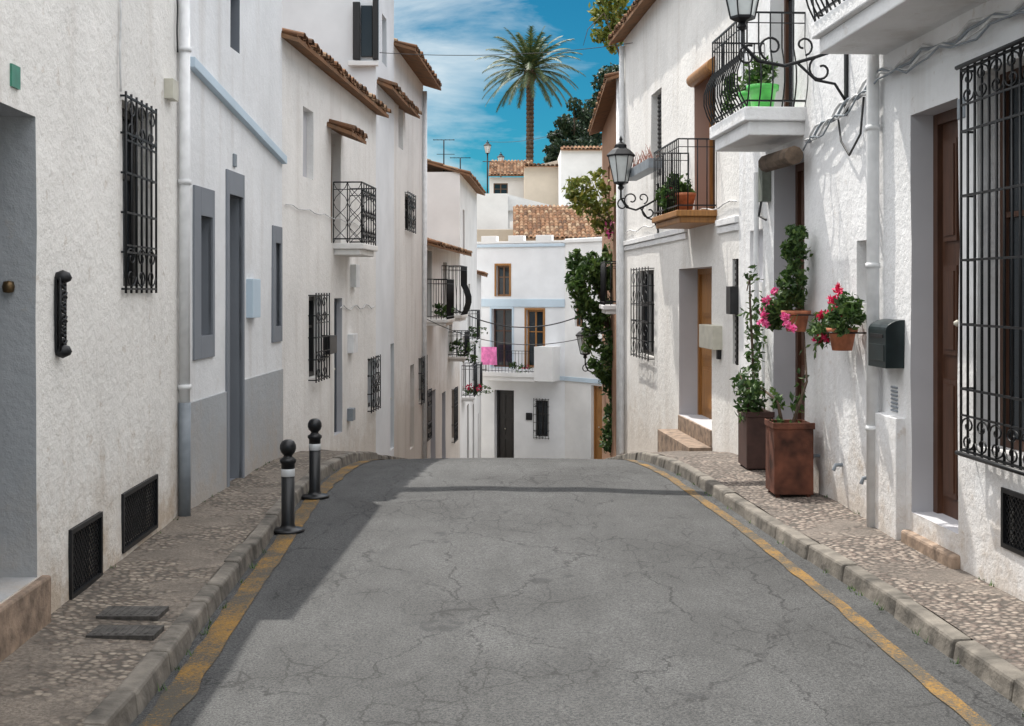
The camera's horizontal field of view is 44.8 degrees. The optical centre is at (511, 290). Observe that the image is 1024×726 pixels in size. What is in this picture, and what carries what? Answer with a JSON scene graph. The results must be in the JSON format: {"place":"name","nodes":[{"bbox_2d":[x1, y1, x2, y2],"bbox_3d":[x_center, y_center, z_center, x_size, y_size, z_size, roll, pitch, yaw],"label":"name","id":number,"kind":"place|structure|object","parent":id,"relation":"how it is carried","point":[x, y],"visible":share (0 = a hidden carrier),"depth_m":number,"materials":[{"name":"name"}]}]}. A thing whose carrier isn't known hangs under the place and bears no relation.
{"place":"outdoors","nodes":[
{"label":"outdoors","id":0,"kind":"place"},
{"bbox_2d":[0,449,348,725],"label":"pavement","id":1,"kind":"structure","parent":0,"point":[60,669],"depth_m":7.49,"materials":[{"name":"stone"}]},
{"bbox_2d":[0,575,50,661],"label":"door step","id":2,"kind":"object","parent":1,"relation":"on","point":[25,614],"depth_m":6.61,"materials":[{"name":"stone"}]},
{"bbox_2d":[86,606,168,639],"bbox_3d":[-2.175,1.899,7.065,0.450,0.054,0.630,0,0,0],"label":"manhole cover","id":3,"kind":"object","parent":1,"relation":"on","point":[143,632],"visible":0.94,"depth_m":6.95,"materials":[{"name":"metal"}]},
{"bbox_2d":[448,330,469,356],"bbox_3d":[-1.365,1.360,31.973,0.517,0.639,1.184,0,0,0],"label":"balcony railing","id":4,"kind":"object","parent":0,"point":[466,341],"visible":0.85,"depth_m":31.59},
{"bbox_2d":[461,363,477,396],"bbox_3d":[-1.204,2.535,35.293,0.418,0.889,1.370,0,0,0],"label":"balcony railing","id":5,"kind":"object","parent":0,"point":[475,375],"visible":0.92,"depth_m":35.54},
{"bbox_2d":[463,326,492,395],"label":"plants","id":6,"kind":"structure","parent":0,"point":[471,391],"depth_m":37.54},
{"bbox_2d":[394,0,634,192],"label":"sky","id":7,"kind":"structure","parent":0,"point":[458,112],"materials":[{"name":"blue"}]},
{"bbox_2d":[524,160,557,174],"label":"gable","id":8,"kind":"structure","parent":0,"point":[540,170],"depth_m":70.00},
{"bbox_2d":[488,160,532,175],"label":"clay tile roof","id":9,"kind":"structure","parent":8,"relation":"on","point":[506,168],"depth_m":75.17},
{"bbox_2d":[130,458,1023,725],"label":"road","id":10,"kind":"structure","parent":0,"point":[501,592],"depth_m":7.43,"materials":[{"name":"asphalt"}]},
{"bbox_2d":[139,459,384,725],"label":"yellow road line","id":11,"kind":"object","parent":10,"relation":"on","point":[178,694],"visible":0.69,"depth_m":7.37,"materials":[{"name":"paint"}]},
{"bbox_2d":[274,439,304,533],"bbox_3d":[-1.859,1.616,10.298,0.280,0.760,0.280,0,0,0],"label":"bollard","id":12,"kind":"object","parent":10,"relation":"on","point":[288,462],"visible":0.97,"depth_m":10.25,"materials":[{"name":"metal"}]},
{"bbox_2d":[301,418,328,498],"bbox_3d":[-1.905,1.616,11.987,0.280,0.760,0.280,0,0,0],"label":"bollard","id":13,"kind":"object","parent":10,"relation":"on","point":[314,435],"visible":1,"depth_m":11.94,"materials":[{"name":"metal"}]},
{"bbox_2d":[110,460,1023,716],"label":"grass tufts","id":14,"kind":"object","parent":10,"relation":"on","point":[206,631],"visible":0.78,"depth_m":7.87,"materials":[{"name":"green plant"}]},
{"bbox_2d":[619,459,990,725],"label":"yellow road line","id":15,"kind":"object","parent":10,"relation":"on","point":[947,696],"visible":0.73,"depth_m":7.50,"materials":[{"name":"paint"}]},
{"bbox_2d":[215,471,972,639],"bbox_3d":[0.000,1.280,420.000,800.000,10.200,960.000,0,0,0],"label":"ground","id":16,"kind":"structure","parent":0,"point":[807,536],"depth_m":10.12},
{"bbox_2d":[0,0,178,613],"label":"walls","id":17,"kind":"structure","parent":16,"relation":"on","point":[88,426],"depth_m":7.71,"materials":[{"name":"paint"}]},
{"bbox_2d":[2,0,191,516],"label":"wall fittings","id":18,"kind":"object","parent":17,"relation":"attached to","point":[176,91],"depth_m":10.25,"materials":[{"name":"metal"}]},
{"bbox_2d":[68,108,157,599],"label":"windows and doors","id":19,"kind":"structure","parent":17,"relation":"attached to","point":[97,574],"depth_m":8.81,"materials":[{"name":"black metal"}]},
{"bbox_2d":[120,91,156,292],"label":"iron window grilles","id":20,"kind":"object","parent":17,"relation":"attached to","point":[146,140],"visible":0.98,"depth_m":9.01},
{"bbox_2d":[190,0,281,480],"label":"walls","id":21,"kind":"structure","parent":16,"relation":"on","point":[236,46],"depth_m":12.43,"materials":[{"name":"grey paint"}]},
{"bbox_2d":[191,169,282,508],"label":"grey trim","id":22,"kind":"structure","parent":21,"relation":"attached to","point":[261,418],"depth_m":11.81,"materials":[{"name":"paint"}]},
{"bbox_2d":[190,57,286,317],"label":"wall fittings","id":23,"kind":"object","parent":21,"relation":"attached to","point":[199,70],"depth_m":12.61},
{"bbox_2d":[82,451,406,725],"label":"kerb","id":24,"kind":"structure","parent":16,"relation":"on","point":[127,700],"depth_m":7.19,"materials":[{"name":"stone"}]},
{"bbox_2d":[282,38,375,452],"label":"walls","id":25,"kind":"structure","parent":16,"relation":"on","point":[312,264],"depth_m":16.51,"materials":[{"name":"paint"}]},
{"bbox_2d":[286,204,374,420],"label":"meter boxes","id":26,"kind":"object","parent":25,"relation":"attached to","point":[352,341],"visible":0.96,"depth_m":18.12,"materials":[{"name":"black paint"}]},
{"bbox_2d":[281,28,390,117],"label":"clay tile roof","id":27,"kind":"structure","parent":25,"relation":"on","point":[310,49],"depth_m":16.29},
{"bbox_2d":[303,111,369,431],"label":"windows and doors","id":28,"kind":"structure","parent":25,"relation":"attached to","point":[311,334],"depth_m":16.33,"materials":[{"name":"paint"}]},
{"bbox_2d":[308,293,380,412],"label":"iron window grilles","id":29,"kind":"object","parent":25,"relation":"attached to","point":[321,357],"visible":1,"depth_m":16.21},
{"bbox_2d":[327,119,367,143],"bbox_3d":[-2.330,-2.225,17.223,0.514,0.284,1.075,0,0,4],"label":"tile awning","id":30,"kind":"object","parent":25,"relation":"attached to","point":[351,131],"visible":0.9,"depth_m":16.83,"materials":[{"name":"ceramic"}]},
{"bbox_2d":[333,181,375,245],"bbox_3d":[-2.235,-1.079,17.696,0.478,0.854,1.166,0,0,0],"label":"balcony railing","id":31,"kind":"object","parent":25,"relation":"attached to","point":[368,193],"visible":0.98,"depth_m":17.48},
{"bbox_2d":[333,243,377,256],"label":"balcony slab","id":32,"kind":"structure","parent":25,"relation":"attached to","point":[355,249],"depth_m":17.16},
{"bbox_2d":[282,0,393,455],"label":"walls","id":33,"kind":"structure","parent":16,"relation":"on","point":[326,26],"depth_m":21.01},
{"bbox_2d":[348,0,378,65],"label":"side window","id":34,"kind":"structure","parent":33,"relation":"attached to","point":[369,30],"depth_m":20.40,"materials":[{"name":"black wood"}]},
{"bbox_2d":[377,77,413,110],"bbox_3d":[-2.136,-3.484,21.846,0.532,0.307,2.501,0,0,3],"label":"tile ledge","id":35,"kind":"object","parent":33,"relation":"attached to","point":[395,93],"visible":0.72,"depth_m":21.26,"materials":[{"name":"ceramic"}]},
{"bbox_2d":[394,46,422,458],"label":"walls","id":36,"kind":"structure","parent":16,"relation":"on","point":[407,294],"depth_m":24.45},
{"bbox_2d":[405,192,427,404],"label":"iron window grilles","id":37,"kind":"object","parent":36,"relation":"attached to","point":[413,207],"visible":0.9,"depth_m":25.23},
{"bbox_2d":[394,38,441,90],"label":"clay tile roof","id":38,"kind":"structure","parent":36,"relation":"on","point":[422,70],"depth_m":24.19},
{"bbox_2d":[422,91,426,458],"bbox_3d":[-1.883,0.000,26.792,0.100,8.600,0.095,0,0,0],"label":"rain pipe","id":39,"kind":"object","parent":36,"relation":"attached to","point":[424,257],"visible":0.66,"depth_m":26.75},
{"bbox_2d":[427,245,459,458],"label":"walls","id":40,"kind":"structure","parent":16,"relation":"on","point":[443,377],"depth_m":30.27,"materials":[{"name":"paint"}]},
{"bbox_2d":[427,318,454,325],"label":"balcony slab","id":41,"kind":"structure","parent":40,"relation":"attached to","point":[443,322],"depth_m":27.39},
{"bbox_2d":[427,279,453,319],"bbox_3d":[-1.625,0.190,28.006,0.578,0.899,1.338,0,0,0],"label":"balcony railing","id":42,"kind":"object","parent":41,"relation":"on","point":[449,283],"visible":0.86,"depth_m":27.77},
{"bbox_2d":[427,387,457,442],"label":"iron window grilles","id":43,"kind":"object","parent":40,"relation":"attached to","point":[429,414],"visible":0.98,"depth_m":27.84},
{"bbox_2d":[427,238,471,256],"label":"clay tile roof","id":44,"kind":"structure","parent":40,"relation":"on","point":[442,245],"depth_m":28.86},
{"bbox_2d":[432,302,479,362],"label":"balcony plants","id":45,"kind":"object","parent":40,"relation":"attached to","point":[473,358],"visible":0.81,"depth_m":31.75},
{"bbox_2d":[442,265,471,314],"bbox_3d":[-1.373,-0.003,30.773,0.702,1.213,1.613,0,0,0],"label":"balcony railing","id":46,"kind":"object","parent":40,"relation":"attached to","point":[468,298],"visible":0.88,"depth_m":30.65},
{"bbox_2d":[427,172,476,457],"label":"walls","id":47,"kind":"structure","parent":16,"relation":"on","point":[451,208],"depth_m":34.90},
{"bbox_2d":[427,159,485,195],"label":"clay tile roof","id":48,"kind":"structure","parent":47,"relation":"on","point":[468,177],"depth_m":34.69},
{"bbox_2d":[477,274,480,457],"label":"walls","id":49,"kind":"structure","parent":16,"relation":"on","point":[479,361],"depth_m":43.39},
{"bbox_2d":[477,193,507,228],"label":"whitewashed house","id":50,"kind":"structure","parent":16,"relation":"on","point":[492,210],"depth_m":62.00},
{"bbox_2d":[489,177,523,197],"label":"walls","id":51,"kind":"structure","parent":16,"relation":"on","point":[516,186],"depth_m":74.00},
{"bbox_2d":[508,211,512,228],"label":"walls","id":52,"kind":"structure","parent":16,"relation":"on","point":[510,216],"depth_m":63.50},
{"bbox_2d":[508,195,548,210],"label":"sloping parapet","id":53,"kind":"structure","parent":52,"relation":"on","point":[514,201],"depth_m":63.30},
{"bbox_2d":[477,243,564,458],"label":"walls","id":54,"kind":"structure","parent":16,"relation":"on","point":[537,272],"depth_m":46.12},
{"bbox_2d":[483,350,533,372],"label":"balcony railing","id":55,"kind":"object","parent":54,"relation":"attached to","point":[498,370],"visible":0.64,"depth_m":45.69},
{"bbox_2d":[481,347,496,364],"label":"drying pink cloth","id":56,"kind":"object","parent":55,"relation":"hanging from","point":[488,355],"visible":0.73,"depth_m":45.92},
{"bbox_2d":[483,371,537,381],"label":"balcony slab","id":57,"kind":"structure","parent":54,"relation":"attached to","point":[509,376],"depth_m":45.73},
{"bbox_2d":[494,266,547,457],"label":"windows and doors","id":58,"kind":"structure","parent":54,"relation":"attached to","point":[505,419],"depth_m":46.68,"materials":[{"name":"brown wood"}]},
{"bbox_2d":[477,235,564,419],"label":"parapet and bands","id":59,"kind":"structure","parent":54,"relation":"attached to","point":[515,241],"depth_m":46.25,"materials":[{"name":"paint"}]},
{"bbox_2d":[533,398,548,438],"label":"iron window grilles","id":60,"kind":"object","parent":54,"relation":"attached to","point":[539,414],"visible":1,"depth_m":45.83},
{"bbox_2d":[534,346,559,381],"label":"corner pier","id":61,"kind":"structure","parent":54,"relation":"attached to","point":[546,363],"depth_m":45.07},
{"bbox_2d":[475,26,585,163],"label":"palm tree","id":62,"kind":"object","parent":16,"relation":"on","point":[529,65],"visible":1,"depth_m":85.70,"materials":[{"name":"green plant"}]},
{"bbox_2d":[524,175,557,205],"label":"walls","id":63,"kind":"structure","parent":16,"relation":"on","point":[541,188],"depth_m":70.00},
{"bbox_2d":[542,129,566,162],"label":"pine tree","id":64,"kind":"object","parent":16,"relation":"on","point":[552,155],"visible":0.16,"depth_m":93.61,"materials":[{"name":"green plant"}]},
{"bbox_2d":[549,97,591,158],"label":"pine tree","id":65,"kind":"object","parent":16,"relation":"on","point":[571,130],"visible":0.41,"depth_m":89.78,"materials":[{"name":"green plant"}]},
{"bbox_2d":[557,150,601,205],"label":"walls","id":66,"kind":"structure","parent":16,"relation":"on","point":[575,163],"depth_m":66.00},
{"bbox_2d":[565,237,601,458],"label":"walls","id":67,"kind":"structure","parent":16,"relation":"on","point":[579,420],"depth_m":44.94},
{"bbox_2d":[563,238,601,383],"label":"string course","id":68,"kind":"object","parent":67,"relation":"attached to","point":[577,379],"visible":0.54,"depth_m":44.64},
{"bbox_2d":[577,289,601,458],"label":"windows and doors","id":69,"kind":"structure","parent":67,"relation":"attached to","point":[597,417],"depth_m":44.28,"materials":[{"name":"orange wood"}]},
{"bbox_2d":[566,115,601,144],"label":"pine tree","id":70,"kind":"object","parent":16,"relation":"on","point":[597,136],"visible":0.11,"depth_m":91.68,"materials":[{"name":"green plant"}]},
{"bbox_2d":[573,62,618,146],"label":"pine tree","id":71,"kind":"object","parent":16,"relation":"on","point":[588,142],"visible":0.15,"depth_m":83.90,"materials":[{"name":"green plant"}]},
{"bbox_2d":[602,97,615,458],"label":"walls","id":72,"kind":"structure","parent":16,"relation":"on","point":[608,137],"depth_m":26.56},
{"bbox_2d":[564,243,612,454],"bbox_3d":[1.871,1.223,26.991,1.496,4.836,1.591,0,0,0],"label":"climbing vine","id":73,"kind":"object","parent":72,"relation":"attached to","point":[583,268],"visible":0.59,"depth_m":26.75,"materials":[{"name":"green plant"}]},
{"bbox_2d":[561,167,615,240],"bbox_3d":[1.688,-1.599,25.982,1.380,1.976,1.503,0,0,0],"label":"yellow green shrub","id":74,"kind":"object","parent":72,"relation":"on","point":[575,197],"visible":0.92,"depth_m":25.84,"materials":[{"name":"green plant"}]},
{"bbox_2d":[576,327,603,390],"bbox_3d":[1.899,1.609,30.210,0.706,1.702,0.410,0,0,0],"label":"street lamp","id":75,"kind":"object","parent":72,"relation":"attached to","point":[578,336],"visible":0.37,"depth_m":30.17,"materials":[{"name":"metal"}]},
{"bbox_2d":[588,71,618,134],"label":"clay tile roof","id":76,"kind":"structure","parent":72,"relation":"on","point":[605,99],"depth_m":26.05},
{"bbox_2d":[583,0,630,54],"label":"rooftop shrub","id":77,"kind":"object","parent":72,"relation":"on","point":[603,11],"visible":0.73,"depth_m":24.63,"materials":[{"name":"green plant"}]},
{"bbox_2d":[600,261,615,304],"bbox_3d":[1.940,-0.140,24.352,0.374,0.839,1.662,0,0,0],"label":"balcony railing","id":78,"kind":"object","parent":72,"relation":"attached to","point":[602,283],"visible":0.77,"depth_m":24.35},
{"bbox_2d":[616,78,620,455],"bbox_3d":[2.003,0.000,23.122,0.120,8.000,0.114,0,0,0],"label":"rain pipe","id":79,"kind":"object","parent":72,"relation":"attached to","point":[617,284],"visible":0.28,"depth_m":23.08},
{"bbox_2d":[619,46,738,456],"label":"cornice and step","id":80,"kind":"structure","parent":16,"relation":"on","point":[688,435],"depth_m":17.70,"materials":[{"name":"paint"}]},
{"bbox_2d":[624,0,738,454],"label":"walls","id":81,"kind":"structure","parent":16,"relation":"on","point":[667,51],"depth_m":18.21,"materials":[{"name":"paint"}]},
{"bbox_2d":[379,43,630,55],"bbox_3d":[0.000,-4.175,21.301,4.618,0.462,0.011,0,0,-18],"label":"overhead cable","id":82,"kind":"object","parent":81,"relation":"attached to","point":[505,54],"visible":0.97,"depth_m":21.26,"materials":[{"name":"rubber"}]},
{"bbox_2d":[608,0,655,44],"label":"clay tile roof","id":83,"kind":"structure","parent":81,"relation":"on","point":[630,20],"depth_m":21.15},
{"bbox_2d":[607,136,658,232],"bbox_3d":[1.912,-1.633,19.557,0.844,1.626,0.391,0,0,0],"label":"street lamp","id":84,"kind":"object","parent":81,"relation":"attached to","point":[620,155],"visible":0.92,"depth_m":19.49,"materials":[{"name":"metal"}]},
{"bbox_2d":[631,266,653,360],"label":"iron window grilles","id":85,"kind":"object","parent":81,"relation":"attached to","point":[639,305],"visible":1,"depth_m":20.75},
{"bbox_2d":[629,145,661,180],"bbox_3d":[2.009,-1.987,19.075,0.235,0.414,2.166,0,0,-4],"label":"flower box","id":86,"kind":"object","parent":81,"relation":"attached to","point":[641,169],"visible":0.89,"depth_m":18.72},
{"bbox_2d":[652,210,716,228],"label":"balcony slab","id":87,"kind":"structure","parent":81,"relation":"attached to","point":[682,219],"depth_m":15.76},
{"bbox_2d":[673,192,695,210],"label":"balcony pots","id":88,"kind":"object","parent":87,"relation":"on","point":[683,197],"visible":0.38,"depth_m":16.08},
{"bbox_2d":[655,173,695,212],"bbox_3d":[2.188,-1.260,16.606,0.492,0.621,1.010,0,0,0],"label":"balcony plant","id":89,"kind":"object","parent":88,"relation":"in","point":[662,194],"visible":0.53,"depth_m":16.40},
{"bbox_2d":[654,138,716,216],"bbox_3d":[2.289,-1.475,16.534,0.623,0.909,1.691,0,0,0],"label":"balcony railing","id":90,"kind":"object","parent":81,"relation":"attached to","point":[658,152],"visible":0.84,"depth_m":16.08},
{"bbox_2d":[643,76,738,418],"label":"windows and doors","id":91,"kind":"structure","parent":81,"relation":"attached to","point":[705,354],"depth_m":17.64,"materials":[{"name":"orange wood"}]},
{"bbox_2d":[739,0,865,518],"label":"walls","id":92,"kind":"structure","parent":16,"relation":"on","point":[835,225],"depth_m":11.49,"materials":[{"name":"paint"}]},
{"bbox_2d":[703,11,807,125],"bbox_3d":[2.458,-2.228,12.708,0.775,0.923,1.730,0,0,0],"label":"balcony railing","id":93,"kind":"object","parent":92,"relation":"attached to","point":[734,61],"visible":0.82,"depth_m":12.47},
{"bbox_2d":[710,106,805,151],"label":"balcony slab","id":94,"kind":"structure","parent":92,"relation":"attached to","point":[754,129],"depth_m":12.04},
{"bbox_2d":[720,54,778,113],"bbox_3d":[2.468,-2.092,12.702,0.408,0.634,1.132,0,0,-9],"label":"flower pot","id":95,"kind":"object","parent":94,"relation":"on","point":[766,89],"visible":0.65,"depth_m":12.32,"materials":[{"name":"plastic"}]},
{"bbox_2d":[759,0,804,419],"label":"windows and doors","id":96,"kind":"structure","parent":92,"relation":"attached to","point":[789,5],"depth_m":13.07,"materials":[{"name":"black wood"}]},
{"bbox_2d":[757,224,816,332],"bbox_3d":[2.618,-0.110,11.942,0.413,1.050,1.059,0,0,-8],"label":"flower pot","id":97,"kind":"object","parent":92,"relation":"attached to","point":[788,319],"visible":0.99,"depth_m":11.66,"materials":[{"name":"ceramic"}]},
{"bbox_2d":[726,0,847,115],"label":"street lamp","id":98,"kind":"object","parent":92,"relation":"attached to","point":[741,12],"visible":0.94,"depth_m":10.70,"materials":[{"name":"metal"}]},
{"bbox_2d":[726,146,865,484],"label":"wall fittings","id":99,"kind":"object","parent":92,"relation":"attached to","point":[779,159],"depth_m":13.21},
{"bbox_2d":[806,282,865,350],"bbox_3d":[2.751,0.221,10.443,0.433,0.596,0.884,0,0,0],"label":"flower pot","id":100,"kind":"object","parent":92,"relation":"attached to","point":[835,330],"visible":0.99,"depth_m":10.27,"materials":[{"name":"ceramic"}]},
{"bbox_2d":[606,452,1023,711],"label":"kerb","id":101,"kind":"structure","parent":16,"relation":"on","point":[999,674],"depth_m":8.04,"materials":[{"name":"stone"}]},
{"bbox_2d":[880,0,1023,600],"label":"walls","id":102,"kind":"structure","parent":16,"relation":"on","point":[915,100],"depth_m":9.01,"materials":[{"name":"paint"}]},
{"bbox_2d":[806,0,844,21],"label":"balcony railing","id":103,"kind":"object","parent":102,"relation":"attached to","point":[819,14],"visible":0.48,"depth_m":9.63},
{"bbox_2d":[865,54,880,526],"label":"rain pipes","id":104,"kind":"object","parent":102,"relation":"attached to","point":[872,130],"visible":0.91,"depth_m":9.88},
{"bbox_2d":[868,319,904,367],"bbox_3d":[2.894,0.407,9.607,0.157,0.368,0.384,0,0,-3],"label":"mailbox","id":105,"kind":"object","parent":102,"relation":"attached to","point":[886,343],"visible":1,"depth_m":9.42,"materials":[{"name":"grey metal"}]},
{"bbox_2d":[811,0,988,54],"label":"balcony slab","id":106,"kind":"structure","parent":102,"relation":"attached to","point":[878,27],"depth_m":8.90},
{"bbox_2d":[803,0,1023,155],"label":"cable bundle","id":107,"kind":"object","parent":102,"relation":"attached to","point":[1018,9],"visible":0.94,"depth_m":9.13,"materials":[{"name":"rubber"}]},
{"bbox_2d":[875,97,965,539],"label":"pier and panels","id":108,"kind":"structure","parent":102,"relation":"attached to","point":[890,453],"depth_m":9.55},
{"bbox_2d":[933,66,1023,556],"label":"windows and doors","id":109,"kind":"structure","parent":102,"relation":"attached to","point":[946,243],"depth_m":8.99,"materials":[{"name":"brown wood"}]},
{"bbox_2d":[955,37,1023,475],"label":"iron window grille","id":110,"kind":"object","parent":102,"relation":"attached to","point":[981,325],"visible":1,"depth_m":7.78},
{"bbox_2d":[651,451,1023,671],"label":"pavement","id":111,"kind":"structure","parent":0,"point":[983,613],"depth_m":8.72,"materials":[{"name":"stone"}]},
{"bbox_2d":[729,264,774,469],"bbox_3d":[2.542,0.815,13.193,0.458,2.200,0.614,0,0,0],"label":"planter box","id":112,"kind":"object","parent":111,"relation":"on","point":[752,415],"visible":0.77,"depth_m":13.11,"materials":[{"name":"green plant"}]},
{"bbox_2d":[738,241,816,497],"bbox_3d":[2.518,0.701,11.760,0.717,2.428,0.844,0,0,0],"label":"planter box","id":113,"kind":"object","parent":111,"relation":"on","point":[789,456],"visible":0.81,"depth_m":11.35,"materials":[{"name":"metal"}]},
{"bbox_2d":[901,530,960,568],"bbox_3d":[3.101,1.833,8.898,0.290,0.335,0.943,0,0,-3],"label":"door step","id":114,"kind":"object","parent":111,"relation":"on","point":[933,550],"depth_m":8.79,"materials":[{"name":"stone"}]},
{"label":"walls","id":115,"kind":"object","parent":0,"visible":0},
{"bbox_2d":[477,222,512,241],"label":"rooftop walls","id":116,"kind":"structure","parent":115,"relation":"on","point":[503,234],"depth_m":60.80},
{"bbox_2d":[513,205,601,239],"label":"clay tile roof","id":117,"kind":"structure","parent":115,"relation":"on","point":[558,222],"depth_m":57.56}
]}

